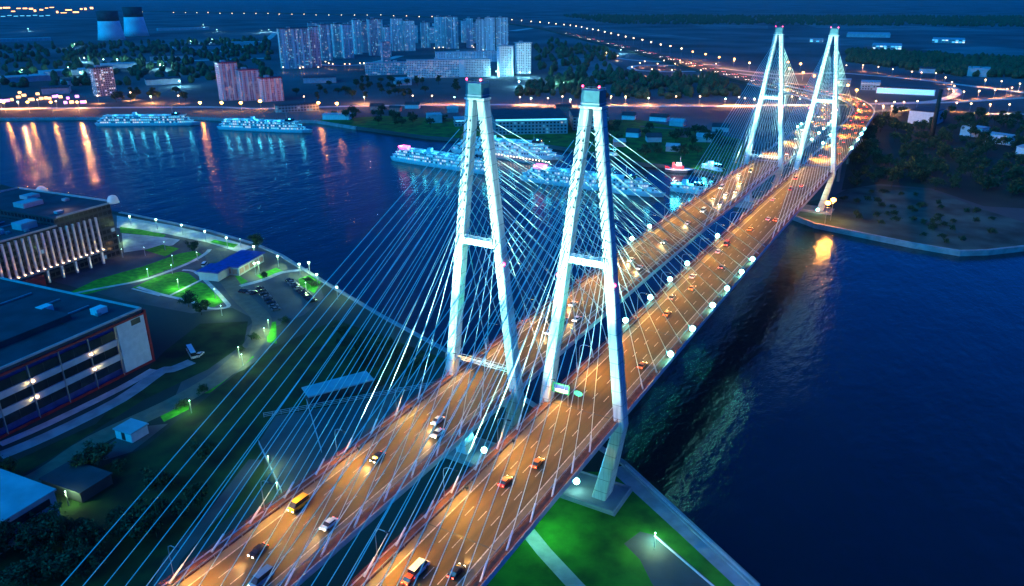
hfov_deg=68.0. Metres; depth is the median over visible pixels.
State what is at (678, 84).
distant wood
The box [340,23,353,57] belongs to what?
apartment block
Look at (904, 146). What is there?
tree
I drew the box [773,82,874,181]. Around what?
road viaduct
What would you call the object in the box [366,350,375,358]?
bush
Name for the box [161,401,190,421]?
lawn
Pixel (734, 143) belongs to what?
tree
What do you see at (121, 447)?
yard platform
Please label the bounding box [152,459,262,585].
service road
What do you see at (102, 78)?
apartment block
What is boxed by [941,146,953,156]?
tree
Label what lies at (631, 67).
slip road
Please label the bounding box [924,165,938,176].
tree
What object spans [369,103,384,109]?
house
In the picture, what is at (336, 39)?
apartment block
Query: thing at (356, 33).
apartment block
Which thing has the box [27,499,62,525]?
tree
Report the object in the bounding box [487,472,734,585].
bank lawn
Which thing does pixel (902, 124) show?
tree
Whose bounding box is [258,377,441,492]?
yard
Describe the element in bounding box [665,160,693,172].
tugboat
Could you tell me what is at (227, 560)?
cable stayed bridge
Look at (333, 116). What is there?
shed
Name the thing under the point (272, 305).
car
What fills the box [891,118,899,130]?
tree
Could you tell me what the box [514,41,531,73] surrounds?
apartment block
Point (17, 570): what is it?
tree
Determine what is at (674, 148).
tree
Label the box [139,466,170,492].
tree
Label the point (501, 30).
apartment block
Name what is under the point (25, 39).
industrial shed
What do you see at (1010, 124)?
tree
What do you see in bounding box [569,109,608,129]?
terminal building
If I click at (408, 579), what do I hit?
car
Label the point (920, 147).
tree
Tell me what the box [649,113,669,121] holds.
house
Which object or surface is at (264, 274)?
bush
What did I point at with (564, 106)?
house
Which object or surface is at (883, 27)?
field strip
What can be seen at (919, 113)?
hall
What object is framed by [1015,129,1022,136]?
tree
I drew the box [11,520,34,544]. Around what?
tree
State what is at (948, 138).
tree
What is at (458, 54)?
apartment block
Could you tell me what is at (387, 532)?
bridge lamp post
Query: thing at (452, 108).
house
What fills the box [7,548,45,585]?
tree
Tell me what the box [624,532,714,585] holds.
bank paving
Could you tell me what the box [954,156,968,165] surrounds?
tree
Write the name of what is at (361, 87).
tree
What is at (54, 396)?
window
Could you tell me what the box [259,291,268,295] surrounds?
car
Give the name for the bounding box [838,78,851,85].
hall
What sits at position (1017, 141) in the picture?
tree
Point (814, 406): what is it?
river
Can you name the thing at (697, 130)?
shore street
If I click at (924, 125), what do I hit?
tree
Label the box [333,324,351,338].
tree
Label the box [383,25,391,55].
apartment block
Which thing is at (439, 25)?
apartment block
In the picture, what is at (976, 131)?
tree
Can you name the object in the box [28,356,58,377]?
window
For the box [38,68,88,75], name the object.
industrial shed
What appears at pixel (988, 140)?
tree
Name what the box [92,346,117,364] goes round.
window
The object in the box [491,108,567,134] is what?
terminal building
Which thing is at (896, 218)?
bush
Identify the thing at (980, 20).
distant wood
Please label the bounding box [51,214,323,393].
park paving
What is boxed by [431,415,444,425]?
car
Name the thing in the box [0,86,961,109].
embankment road
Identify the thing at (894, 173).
tree
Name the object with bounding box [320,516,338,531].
car
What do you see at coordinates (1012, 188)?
tree
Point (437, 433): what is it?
car
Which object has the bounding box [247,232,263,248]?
tree
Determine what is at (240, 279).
lawn
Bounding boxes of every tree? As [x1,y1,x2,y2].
[0,455,18,472]
[0,519,15,540]
[0,562,27,585]
[1,554,56,585]
[5,513,66,554]
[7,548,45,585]
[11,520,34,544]
[23,507,47,524]
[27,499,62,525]
[30,534,58,556]
[34,547,66,579]
[43,542,107,583]
[45,518,72,544]
[45,551,72,577]
[46,511,71,546]
[58,541,89,565]
[62,536,87,552]
[65,520,108,556]
[66,518,93,535]
[67,516,94,539]
[68,450,103,467]
[81,441,116,463]
[82,440,112,452]
[103,505,140,526]
[110,94,120,99]
[112,512,146,542]
[127,94,135,99]
[131,495,168,520]
[138,511,162,537]
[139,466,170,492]
[166,497,192,518]
[170,87,180,95]
[177,290,195,306]
[181,481,210,506]
[184,240,199,252]
[187,439,216,462]
[191,295,210,314]
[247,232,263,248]
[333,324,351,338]
[341,109,349,115]
[348,89,356,95]
[349,350,370,365]
[351,108,360,113]
[352,334,364,349]
[359,84,365,91]
[373,116,382,121]
[375,331,393,352]
[376,109,383,116]
[377,105,386,109]
[384,342,405,356]
[391,111,402,118]
[396,118,405,123]
[400,88,406,95]
[404,78,409,86]
[404,353,424,369]
[408,115,417,120]
[420,86,428,90]
[424,117,434,127]
[613,119,621,125]
[636,146,650,154]
[641,144,652,148]
[642,128,651,133]
[645,121,653,129]
[653,146,663,155]
[670,145,680,151]
[671,130,681,142]
[679,148,689,158]
[682,130,691,136]
[688,144,695,151]
[689,136,698,144]
[691,124,701,136]
[693,146,702,155]
[699,129,708,132]
[703,132,712,139]
[711,133,721,138]
[715,128,722,136]
[718,137,728,152]
[729,138,738,147]
[847,176,863,186]
[851,152,863,166]
[854,144,865,152]
[859,139,870,151]
[864,132,874,138]
[874,167,885,181]
[878,118,884,131]
[878,154,890,164]
[882,111,890,119]
[882,166,892,177]
[884,153,893,166]
[888,167,900,187]
[889,131,903,141]
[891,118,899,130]
[892,106,898,113]
[896,165,906,181]
[898,106,907,114]
[898,121,908,129]
[898,134,910,143]
[898,149,907,158]
[900,142,911,149]
[903,161,916,172]
[905,123,913,131]
[905,172,919,179]
[907,156,919,161]
[909,150,918,157]
[910,141,920,147]
[913,120,920,128]
[913,149,923,157]
[914,169,928,181]
[915,168,931,183]
[916,119,927,131]
[916,145,926,152]
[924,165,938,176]
[926,140,935,149]
[926,177,946,189]
[929,157,940,167]
[931,136,939,148]
[936,140,946,146]
[936,146,945,157]
[938,129,947,137]
[940,110,948,123]
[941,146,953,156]
[944,133,953,141]
[945,172,960,181]
[947,123,956,131]
[948,105,956,115]
[949,177,961,188]
[953,114,965,122]
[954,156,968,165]
[959,122,968,128]
[959,135,970,142]
[964,116,975,121]
[965,141,976,154]
[967,123,976,135]
[968,158,978,176]
[969,128,980,135]
[971,163,987,179]
[973,150,984,155]
[974,136,983,146]
[975,107,982,118]
[975,146,987,154]
[976,131,985,141]
[977,108,987,115]
[978,175,990,190]
[980,158,992,169]
[981,142,997,155]
[982,117,991,126]
[982,178,999,188]
[984,137,993,143]
[986,168,1002,176]
[990,115,1000,122]
[990,126,1000,131]
[990,175,1005,186]
[995,137,1001,144]
[995,158,1010,172]
[996,117,1008,125]
[999,110,1006,117]
[1000,135,1012,147]
[1002,151,1019,163]
[1004,185,1023,194]
[1005,167,1017,179]
[1006,119,1016,131]
[1006,180,1020,197]
[1009,141,1021,147]
[1011,165,1023,175]
[1013,134,1020,150]
[1014,110,1023,120]
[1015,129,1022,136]
[1016,155,1023,165]
[1016,176,1023,186]
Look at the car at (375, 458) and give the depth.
205.81 m
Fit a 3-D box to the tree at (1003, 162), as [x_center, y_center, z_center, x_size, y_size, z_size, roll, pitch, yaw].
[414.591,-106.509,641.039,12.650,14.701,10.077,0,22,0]
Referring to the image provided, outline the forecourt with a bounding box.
[122,233,178,251]
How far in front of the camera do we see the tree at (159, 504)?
223.41 m
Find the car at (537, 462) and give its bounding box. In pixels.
[530,457,543,468]
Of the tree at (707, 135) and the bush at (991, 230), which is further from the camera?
the tree at (707, 135)
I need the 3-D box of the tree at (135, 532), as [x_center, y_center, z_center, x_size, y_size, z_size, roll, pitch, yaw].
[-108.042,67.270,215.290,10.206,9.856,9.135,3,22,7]
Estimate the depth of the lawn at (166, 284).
412.24 m
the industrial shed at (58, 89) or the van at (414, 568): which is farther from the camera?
the industrial shed at (58, 89)
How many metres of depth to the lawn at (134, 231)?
500.46 m
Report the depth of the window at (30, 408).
274.03 m
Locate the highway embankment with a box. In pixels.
[99,10,778,86]
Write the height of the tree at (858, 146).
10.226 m
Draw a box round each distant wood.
[0,35,273,87]
[514,68,740,98]
[533,36,621,74]
[563,13,1023,26]
[844,47,1023,78]
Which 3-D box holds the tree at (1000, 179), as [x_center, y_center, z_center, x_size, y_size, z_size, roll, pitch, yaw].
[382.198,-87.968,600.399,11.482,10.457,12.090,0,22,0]
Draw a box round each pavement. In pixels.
[0,360,194,458]
[0,369,156,445]
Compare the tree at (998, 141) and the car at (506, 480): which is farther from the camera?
the tree at (998, 141)
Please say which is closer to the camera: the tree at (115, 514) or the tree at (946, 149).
the tree at (115, 514)
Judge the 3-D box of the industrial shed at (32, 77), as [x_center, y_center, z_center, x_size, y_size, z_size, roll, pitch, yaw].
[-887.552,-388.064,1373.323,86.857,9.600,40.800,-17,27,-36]
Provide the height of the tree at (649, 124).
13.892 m
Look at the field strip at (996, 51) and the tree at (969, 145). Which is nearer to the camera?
the tree at (969, 145)
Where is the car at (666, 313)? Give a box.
[663,311,670,316]
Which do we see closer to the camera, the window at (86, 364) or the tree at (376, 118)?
the window at (86, 364)
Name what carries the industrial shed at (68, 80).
on the ground at (748, 48)
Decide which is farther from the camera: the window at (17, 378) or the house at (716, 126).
the house at (716, 126)
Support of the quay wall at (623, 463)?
on the ground at (168, 328)
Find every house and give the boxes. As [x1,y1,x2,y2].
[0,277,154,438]
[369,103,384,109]
[388,105,401,111]
[404,102,420,108]
[447,105,458,112]
[554,104,571,109]
[613,138,625,146]
[622,112,636,119]
[626,128,640,137]
[645,133,661,141]
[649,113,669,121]
[666,143,680,151]
[669,118,686,126]
[696,133,711,141]
[712,123,729,131]
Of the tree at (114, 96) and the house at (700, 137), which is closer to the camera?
the house at (700, 137)
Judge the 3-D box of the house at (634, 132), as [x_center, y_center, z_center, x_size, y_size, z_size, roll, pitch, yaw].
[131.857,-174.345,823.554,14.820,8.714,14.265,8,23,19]
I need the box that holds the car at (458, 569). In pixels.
[447,563,465,580]
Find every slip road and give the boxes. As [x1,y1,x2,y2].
[606,55,718,65]
[627,65,790,78]
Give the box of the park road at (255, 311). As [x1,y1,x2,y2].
[24,248,271,482]
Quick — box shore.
[797,185,1023,249]
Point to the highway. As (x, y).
(690, 64)
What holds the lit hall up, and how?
on the ground at (748, 48)
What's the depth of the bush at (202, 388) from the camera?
297.44 m
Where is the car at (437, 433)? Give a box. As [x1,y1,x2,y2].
[430,428,444,438]
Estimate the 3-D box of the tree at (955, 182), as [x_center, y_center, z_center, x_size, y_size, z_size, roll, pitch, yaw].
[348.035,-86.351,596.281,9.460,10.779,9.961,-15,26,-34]
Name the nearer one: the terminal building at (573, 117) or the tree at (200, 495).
the tree at (200, 495)
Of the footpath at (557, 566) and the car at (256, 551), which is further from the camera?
the footpath at (557, 566)
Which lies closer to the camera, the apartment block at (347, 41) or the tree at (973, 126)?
the tree at (973, 126)
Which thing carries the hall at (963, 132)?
on the wood floor
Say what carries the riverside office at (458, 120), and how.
on the peninsula grass at (449, 129)
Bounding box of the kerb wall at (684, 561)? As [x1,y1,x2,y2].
[654,535,713,585]
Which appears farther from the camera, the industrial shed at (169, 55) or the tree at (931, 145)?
the industrial shed at (169, 55)
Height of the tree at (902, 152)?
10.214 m
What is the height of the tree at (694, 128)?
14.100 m
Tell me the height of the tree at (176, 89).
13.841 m
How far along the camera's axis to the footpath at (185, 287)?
406.30 m
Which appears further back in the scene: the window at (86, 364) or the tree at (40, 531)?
the window at (86, 364)
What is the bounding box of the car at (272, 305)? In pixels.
[268,303,278,307]
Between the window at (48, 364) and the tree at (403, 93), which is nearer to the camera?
the window at (48, 364)
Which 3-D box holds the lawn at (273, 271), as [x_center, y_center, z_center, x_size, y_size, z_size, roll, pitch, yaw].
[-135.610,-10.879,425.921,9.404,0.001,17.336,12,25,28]
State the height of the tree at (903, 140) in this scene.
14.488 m
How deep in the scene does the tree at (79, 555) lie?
200.49 m
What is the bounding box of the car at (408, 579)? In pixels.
[401,573,414,585]
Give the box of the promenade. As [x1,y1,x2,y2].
[117,216,250,251]
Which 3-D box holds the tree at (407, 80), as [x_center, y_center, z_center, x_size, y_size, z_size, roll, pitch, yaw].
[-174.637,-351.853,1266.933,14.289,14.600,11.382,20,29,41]
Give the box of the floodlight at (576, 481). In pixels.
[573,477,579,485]
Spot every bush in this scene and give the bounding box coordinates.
[109,527,121,541]
[111,458,126,473]
[166,471,179,486]
[173,397,189,410]
[196,383,208,395]
[235,345,244,351]
[246,332,260,339]
[259,271,267,278]
[277,315,289,322]
[301,276,314,281]
[307,281,318,286]
[335,337,345,345]
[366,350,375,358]
[397,350,408,358]
[854,213,863,218]
[890,216,902,221]
[927,225,935,230]
[936,232,948,238]
[972,206,981,212]
[985,227,996,232]
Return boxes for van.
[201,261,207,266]
[248,564,274,585]
[287,492,309,512]
[408,557,429,578]
[723,239,730,245]
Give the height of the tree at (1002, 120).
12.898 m
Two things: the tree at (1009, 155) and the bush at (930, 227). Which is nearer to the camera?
the bush at (930, 227)
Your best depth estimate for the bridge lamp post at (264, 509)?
184.97 m
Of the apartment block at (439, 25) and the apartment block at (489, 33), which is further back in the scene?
the apartment block at (439, 25)
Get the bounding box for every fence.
[258,440,281,492]
[263,381,437,416]
[306,399,321,452]
[625,465,758,585]
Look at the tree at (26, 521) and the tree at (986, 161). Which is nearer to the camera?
the tree at (26, 521)
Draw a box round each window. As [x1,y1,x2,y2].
[0,370,27,391]
[0,386,31,408]
[4,402,35,424]
[9,499,50,528]
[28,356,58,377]
[33,372,62,392]
[37,387,66,408]
[60,343,87,362]
[64,359,91,378]
[67,374,94,393]
[89,331,114,349]
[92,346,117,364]
[96,360,120,379]
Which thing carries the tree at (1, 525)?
on the slope grass at (154, 455)
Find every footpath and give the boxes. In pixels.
[75,249,211,292]
[132,288,159,295]
[136,269,230,309]
[170,280,200,295]
[239,268,307,286]
[526,529,584,585]
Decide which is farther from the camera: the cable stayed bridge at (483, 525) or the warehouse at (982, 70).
the warehouse at (982, 70)
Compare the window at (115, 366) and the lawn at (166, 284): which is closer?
the window at (115, 366)
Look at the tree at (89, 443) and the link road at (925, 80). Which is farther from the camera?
the link road at (925, 80)
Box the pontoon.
[496,154,553,165]
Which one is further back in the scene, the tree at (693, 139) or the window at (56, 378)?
the tree at (693, 139)
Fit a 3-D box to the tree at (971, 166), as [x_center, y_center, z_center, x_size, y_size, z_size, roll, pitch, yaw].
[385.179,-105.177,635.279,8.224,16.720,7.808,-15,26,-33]
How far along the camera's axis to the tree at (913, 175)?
615.05 m
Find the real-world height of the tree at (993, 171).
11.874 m
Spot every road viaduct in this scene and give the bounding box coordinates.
[747,83,839,190]
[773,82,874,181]
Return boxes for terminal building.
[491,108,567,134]
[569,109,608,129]
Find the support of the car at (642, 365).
on the cable stayed bridge at (483, 525)
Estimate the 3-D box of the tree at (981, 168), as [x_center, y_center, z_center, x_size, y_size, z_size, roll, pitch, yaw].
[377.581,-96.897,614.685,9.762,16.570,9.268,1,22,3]
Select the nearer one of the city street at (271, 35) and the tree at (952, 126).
the tree at (952, 126)
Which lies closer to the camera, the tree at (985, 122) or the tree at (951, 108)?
the tree at (985, 122)
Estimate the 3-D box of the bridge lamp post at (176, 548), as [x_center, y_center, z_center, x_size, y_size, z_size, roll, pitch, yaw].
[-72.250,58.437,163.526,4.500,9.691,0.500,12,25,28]
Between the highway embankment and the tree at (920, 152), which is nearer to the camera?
the tree at (920, 152)
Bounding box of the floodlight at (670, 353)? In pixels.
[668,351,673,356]
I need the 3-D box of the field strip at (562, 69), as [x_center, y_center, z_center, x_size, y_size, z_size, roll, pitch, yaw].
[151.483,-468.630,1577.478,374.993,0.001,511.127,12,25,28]
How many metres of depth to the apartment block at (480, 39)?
2020.20 m
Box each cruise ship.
[95,107,200,125]
[217,116,311,132]
[390,145,484,173]
[451,135,563,159]
[519,163,665,196]
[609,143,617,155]
[670,179,705,193]
[701,157,722,171]
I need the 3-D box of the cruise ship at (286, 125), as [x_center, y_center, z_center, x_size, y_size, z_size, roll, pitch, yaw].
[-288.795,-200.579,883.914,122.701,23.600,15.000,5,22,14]
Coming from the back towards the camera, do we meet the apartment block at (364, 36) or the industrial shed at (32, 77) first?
the apartment block at (364, 36)
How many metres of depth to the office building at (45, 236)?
425.44 m
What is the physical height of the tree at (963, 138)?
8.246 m
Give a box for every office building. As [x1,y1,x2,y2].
[0,186,47,190]
[0,187,119,286]
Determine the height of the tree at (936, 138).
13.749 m
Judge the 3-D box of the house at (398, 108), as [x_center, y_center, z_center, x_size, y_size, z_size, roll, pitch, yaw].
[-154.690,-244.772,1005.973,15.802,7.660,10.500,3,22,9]
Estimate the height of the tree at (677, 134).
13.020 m
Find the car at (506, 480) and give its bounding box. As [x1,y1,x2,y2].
[497,475,512,487]
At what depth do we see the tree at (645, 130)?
816.79 m
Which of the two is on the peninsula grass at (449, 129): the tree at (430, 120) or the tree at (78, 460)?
the tree at (430, 120)
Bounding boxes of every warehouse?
[919,66,943,73]
[967,66,990,76]
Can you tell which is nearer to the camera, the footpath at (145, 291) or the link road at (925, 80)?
the footpath at (145, 291)
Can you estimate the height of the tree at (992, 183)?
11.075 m
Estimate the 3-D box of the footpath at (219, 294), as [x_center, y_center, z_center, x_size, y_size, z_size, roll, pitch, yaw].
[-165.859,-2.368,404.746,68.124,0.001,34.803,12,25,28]
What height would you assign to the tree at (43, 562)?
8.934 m
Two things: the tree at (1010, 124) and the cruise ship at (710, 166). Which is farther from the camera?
the tree at (1010, 124)
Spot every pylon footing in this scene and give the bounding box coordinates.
[446,436,496,466]
[560,471,632,515]
[734,198,759,208]
[801,205,833,214]
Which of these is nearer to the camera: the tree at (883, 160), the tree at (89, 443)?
the tree at (89, 443)
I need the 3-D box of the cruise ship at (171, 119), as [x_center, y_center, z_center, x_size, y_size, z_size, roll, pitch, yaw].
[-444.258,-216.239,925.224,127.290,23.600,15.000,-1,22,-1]
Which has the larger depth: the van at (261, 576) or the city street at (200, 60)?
the city street at (200, 60)
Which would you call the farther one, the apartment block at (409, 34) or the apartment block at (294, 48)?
the apartment block at (409, 34)
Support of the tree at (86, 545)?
on the slope grass at (154, 455)
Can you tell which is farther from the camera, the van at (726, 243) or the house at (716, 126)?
the house at (716, 126)
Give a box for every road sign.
[552,382,569,405]
[574,390,582,399]
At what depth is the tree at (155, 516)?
216.98 m
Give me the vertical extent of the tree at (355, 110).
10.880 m
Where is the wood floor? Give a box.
[842,110,1023,207]
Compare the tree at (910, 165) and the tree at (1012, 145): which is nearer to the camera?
the tree at (910, 165)
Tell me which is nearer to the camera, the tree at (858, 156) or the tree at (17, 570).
the tree at (17, 570)
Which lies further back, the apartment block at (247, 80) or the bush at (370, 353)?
the apartment block at (247, 80)
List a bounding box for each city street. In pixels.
[146,58,263,62]
[211,32,276,52]
[322,56,401,65]
[510,26,559,30]
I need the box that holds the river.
[0,120,1023,585]
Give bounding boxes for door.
[56,486,65,496]
[336,388,348,398]
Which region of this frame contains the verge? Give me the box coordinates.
[2,321,247,475]
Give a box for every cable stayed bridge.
[61,26,818,585]
[247,27,862,585]
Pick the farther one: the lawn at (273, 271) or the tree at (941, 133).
the tree at (941, 133)
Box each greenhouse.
[809,38,822,41]
[846,32,890,37]
[872,43,901,49]
[932,37,964,42]
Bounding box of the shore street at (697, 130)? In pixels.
[639,126,749,137]
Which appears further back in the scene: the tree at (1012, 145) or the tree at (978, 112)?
the tree at (978, 112)
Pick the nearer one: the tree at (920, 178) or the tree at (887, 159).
the tree at (920, 178)
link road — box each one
[791,73,1023,92]
[874,97,1023,104]
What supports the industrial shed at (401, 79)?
on the ground at (748, 48)
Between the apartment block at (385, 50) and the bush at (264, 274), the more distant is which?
the apartment block at (385, 50)
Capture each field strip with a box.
[526,24,716,39]
[556,57,638,82]
[692,24,767,28]
[789,37,902,44]
[804,23,1015,31]
[921,46,1023,56]
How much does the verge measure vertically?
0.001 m
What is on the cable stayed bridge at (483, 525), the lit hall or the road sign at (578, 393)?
the road sign at (578, 393)
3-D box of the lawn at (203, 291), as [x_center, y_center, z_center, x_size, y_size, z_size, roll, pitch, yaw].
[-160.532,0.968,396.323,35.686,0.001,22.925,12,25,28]
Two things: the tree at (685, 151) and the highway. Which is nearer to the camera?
the tree at (685, 151)
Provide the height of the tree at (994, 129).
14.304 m
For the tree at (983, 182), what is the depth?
588.88 m
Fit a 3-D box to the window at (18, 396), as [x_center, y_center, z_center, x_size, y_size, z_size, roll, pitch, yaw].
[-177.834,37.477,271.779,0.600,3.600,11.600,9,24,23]
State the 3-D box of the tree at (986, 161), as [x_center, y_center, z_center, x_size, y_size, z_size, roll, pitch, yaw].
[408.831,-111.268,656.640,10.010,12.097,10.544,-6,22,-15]
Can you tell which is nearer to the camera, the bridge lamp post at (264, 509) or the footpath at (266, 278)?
the bridge lamp post at (264, 509)
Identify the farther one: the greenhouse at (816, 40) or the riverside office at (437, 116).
the greenhouse at (816, 40)
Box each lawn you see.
[72,251,200,293]
[120,227,165,236]
[132,272,196,294]
[145,245,178,255]
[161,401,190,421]
[172,282,222,306]
[205,356,253,392]
[211,240,237,247]
[235,276,247,283]
[256,268,281,278]
[267,321,276,343]
[298,275,320,292]
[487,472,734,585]
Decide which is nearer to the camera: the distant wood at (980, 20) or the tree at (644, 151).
the tree at (644, 151)
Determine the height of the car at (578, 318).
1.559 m
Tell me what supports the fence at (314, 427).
on the yard at (282, 437)
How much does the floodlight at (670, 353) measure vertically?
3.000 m
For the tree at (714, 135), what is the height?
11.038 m
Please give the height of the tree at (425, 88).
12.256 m
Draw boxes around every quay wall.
[0,117,356,129]
[118,212,759,585]
[793,215,1023,255]
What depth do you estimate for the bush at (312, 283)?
405.88 m
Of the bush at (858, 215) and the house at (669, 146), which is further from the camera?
the house at (669, 146)
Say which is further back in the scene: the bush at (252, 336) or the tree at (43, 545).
the bush at (252, 336)
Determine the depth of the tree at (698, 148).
719.27 m
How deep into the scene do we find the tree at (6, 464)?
244.40 m
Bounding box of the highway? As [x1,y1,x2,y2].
[101,10,776,82]
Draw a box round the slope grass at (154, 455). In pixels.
[0,320,444,585]
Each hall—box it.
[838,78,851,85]
[860,80,880,89]
[876,86,935,95]
[908,106,945,123]
[960,124,989,136]
[986,131,1015,145]
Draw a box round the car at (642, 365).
[637,361,646,368]
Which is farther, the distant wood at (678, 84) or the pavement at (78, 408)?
the distant wood at (678, 84)
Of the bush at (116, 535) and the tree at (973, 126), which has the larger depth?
the tree at (973, 126)
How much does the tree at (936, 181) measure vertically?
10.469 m
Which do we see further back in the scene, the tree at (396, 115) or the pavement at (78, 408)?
the tree at (396, 115)
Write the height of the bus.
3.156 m
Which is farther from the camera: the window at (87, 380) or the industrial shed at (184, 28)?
the industrial shed at (184, 28)
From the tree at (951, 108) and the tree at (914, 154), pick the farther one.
the tree at (951, 108)
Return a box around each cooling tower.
[95,11,125,40]
[122,7,148,35]
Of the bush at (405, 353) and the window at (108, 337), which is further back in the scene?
the bush at (405, 353)
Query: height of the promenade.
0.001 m
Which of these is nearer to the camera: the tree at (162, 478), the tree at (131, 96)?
the tree at (162, 478)
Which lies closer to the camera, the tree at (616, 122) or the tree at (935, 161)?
the tree at (935, 161)
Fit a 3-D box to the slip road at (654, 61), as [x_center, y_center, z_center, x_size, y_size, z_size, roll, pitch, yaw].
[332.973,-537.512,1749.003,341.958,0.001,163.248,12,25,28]
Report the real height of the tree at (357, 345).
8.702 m
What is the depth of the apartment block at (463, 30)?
2367.03 m
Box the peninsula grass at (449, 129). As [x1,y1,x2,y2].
[320,116,745,176]
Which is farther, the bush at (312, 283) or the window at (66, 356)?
the bush at (312, 283)
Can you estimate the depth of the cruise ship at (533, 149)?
732.32 m
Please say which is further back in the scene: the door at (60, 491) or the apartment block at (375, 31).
the apartment block at (375, 31)
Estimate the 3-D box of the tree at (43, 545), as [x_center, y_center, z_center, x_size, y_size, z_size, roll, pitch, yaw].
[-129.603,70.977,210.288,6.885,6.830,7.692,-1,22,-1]
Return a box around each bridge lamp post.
[168,545,179,578]
[261,480,272,511]
[335,429,345,457]
[375,529,390,562]
[443,467,457,498]
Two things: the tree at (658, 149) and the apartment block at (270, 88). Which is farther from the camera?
the apartment block at (270, 88)
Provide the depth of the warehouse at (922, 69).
1439.34 m
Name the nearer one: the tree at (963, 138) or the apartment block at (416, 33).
the tree at (963, 138)
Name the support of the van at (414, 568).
on the cable stayed bridge at (483, 525)
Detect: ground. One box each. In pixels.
[0,0,1023,245]
[0,184,621,585]
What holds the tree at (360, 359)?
on the slope grass at (154, 455)
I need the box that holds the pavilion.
[196,250,264,281]
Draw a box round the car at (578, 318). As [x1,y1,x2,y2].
[572,316,581,321]
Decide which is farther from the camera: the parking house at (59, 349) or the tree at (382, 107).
the tree at (382, 107)
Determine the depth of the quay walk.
223.13 m
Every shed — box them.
[0,37,50,41]
[0,73,50,83]
[0,468,60,553]
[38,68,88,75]
[39,462,112,502]
[41,85,70,94]
[60,78,81,85]
[100,62,136,68]
[112,418,148,442]
[144,76,180,84]
[149,54,192,59]
[157,27,208,30]
[172,44,222,49]
[226,41,259,44]
[274,101,318,112]
[301,371,373,405]
[303,75,335,82]
[322,113,351,119]
[393,77,411,85]
[1016,144,1023,154]
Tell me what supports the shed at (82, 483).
on the slope grass at (154, 455)
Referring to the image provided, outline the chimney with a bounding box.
[929,89,942,138]
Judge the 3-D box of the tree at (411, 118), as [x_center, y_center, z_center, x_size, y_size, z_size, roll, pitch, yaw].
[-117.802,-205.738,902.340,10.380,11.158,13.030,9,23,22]
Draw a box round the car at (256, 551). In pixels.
[248,542,268,558]
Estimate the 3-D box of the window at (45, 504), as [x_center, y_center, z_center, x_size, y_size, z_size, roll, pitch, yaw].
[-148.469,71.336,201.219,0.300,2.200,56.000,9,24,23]
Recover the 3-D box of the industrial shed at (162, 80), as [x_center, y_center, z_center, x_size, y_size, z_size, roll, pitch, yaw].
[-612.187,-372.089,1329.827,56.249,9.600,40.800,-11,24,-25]
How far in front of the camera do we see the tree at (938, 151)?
691.71 m
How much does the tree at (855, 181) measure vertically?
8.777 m
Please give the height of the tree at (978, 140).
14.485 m
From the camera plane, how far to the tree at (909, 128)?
813.88 m
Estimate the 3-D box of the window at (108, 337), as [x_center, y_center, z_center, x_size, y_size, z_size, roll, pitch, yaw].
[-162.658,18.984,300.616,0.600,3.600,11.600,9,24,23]
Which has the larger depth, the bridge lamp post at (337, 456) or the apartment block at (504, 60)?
the apartment block at (504, 60)
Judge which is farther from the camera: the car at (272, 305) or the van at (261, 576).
the car at (272, 305)
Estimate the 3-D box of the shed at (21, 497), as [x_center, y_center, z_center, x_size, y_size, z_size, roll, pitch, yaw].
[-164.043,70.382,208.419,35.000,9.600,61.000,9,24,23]
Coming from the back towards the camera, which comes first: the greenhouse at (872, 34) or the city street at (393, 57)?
the greenhouse at (872, 34)
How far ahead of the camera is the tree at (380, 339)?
329.46 m
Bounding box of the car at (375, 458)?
[369,451,385,462]
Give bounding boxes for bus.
[186,344,196,358]
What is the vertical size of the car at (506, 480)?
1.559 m
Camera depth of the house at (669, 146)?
744.83 m
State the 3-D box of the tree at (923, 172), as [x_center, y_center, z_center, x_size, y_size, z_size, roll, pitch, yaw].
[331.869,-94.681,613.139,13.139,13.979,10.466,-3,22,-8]
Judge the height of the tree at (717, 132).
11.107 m
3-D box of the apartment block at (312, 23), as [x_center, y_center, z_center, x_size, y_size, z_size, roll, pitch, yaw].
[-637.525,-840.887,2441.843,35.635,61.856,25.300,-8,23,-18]
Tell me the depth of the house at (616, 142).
768.48 m
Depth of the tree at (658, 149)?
720.71 m
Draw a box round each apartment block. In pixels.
[88,65,116,96]
[214,60,239,100]
[236,67,259,100]
[257,75,283,101]
[276,27,311,68]
[307,21,318,25]
[307,25,321,66]
[318,23,332,60]
[330,22,342,57]
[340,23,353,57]
[351,18,362,53]
[360,20,368,52]
[364,60,406,74]
[366,17,382,55]
[380,39,390,60]
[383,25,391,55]
[390,17,403,50]
[403,19,415,50]
[406,58,490,77]
[414,25,417,42]
[420,21,430,47]
[430,26,434,42]
[434,15,445,47]
[435,50,496,61]
[445,15,458,48]
[461,19,465,42]
[466,17,473,47]
[473,21,475,42]
[476,17,484,50]
[485,16,494,50]
[496,16,507,50]
[496,44,513,76]
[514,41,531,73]
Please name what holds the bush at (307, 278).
on the park paving at (291, 302)
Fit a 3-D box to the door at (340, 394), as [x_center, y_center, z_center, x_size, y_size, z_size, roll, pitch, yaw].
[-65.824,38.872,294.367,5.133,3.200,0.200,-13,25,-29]
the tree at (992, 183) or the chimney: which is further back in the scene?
the chimney
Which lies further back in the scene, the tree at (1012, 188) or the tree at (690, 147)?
the tree at (690, 147)
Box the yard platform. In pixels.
[103,424,166,459]
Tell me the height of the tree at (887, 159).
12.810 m
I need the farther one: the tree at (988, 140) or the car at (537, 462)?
the tree at (988, 140)
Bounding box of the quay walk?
[616,466,749,585]
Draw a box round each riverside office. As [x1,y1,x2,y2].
[426,112,441,122]
[453,116,478,126]
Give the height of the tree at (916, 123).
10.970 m

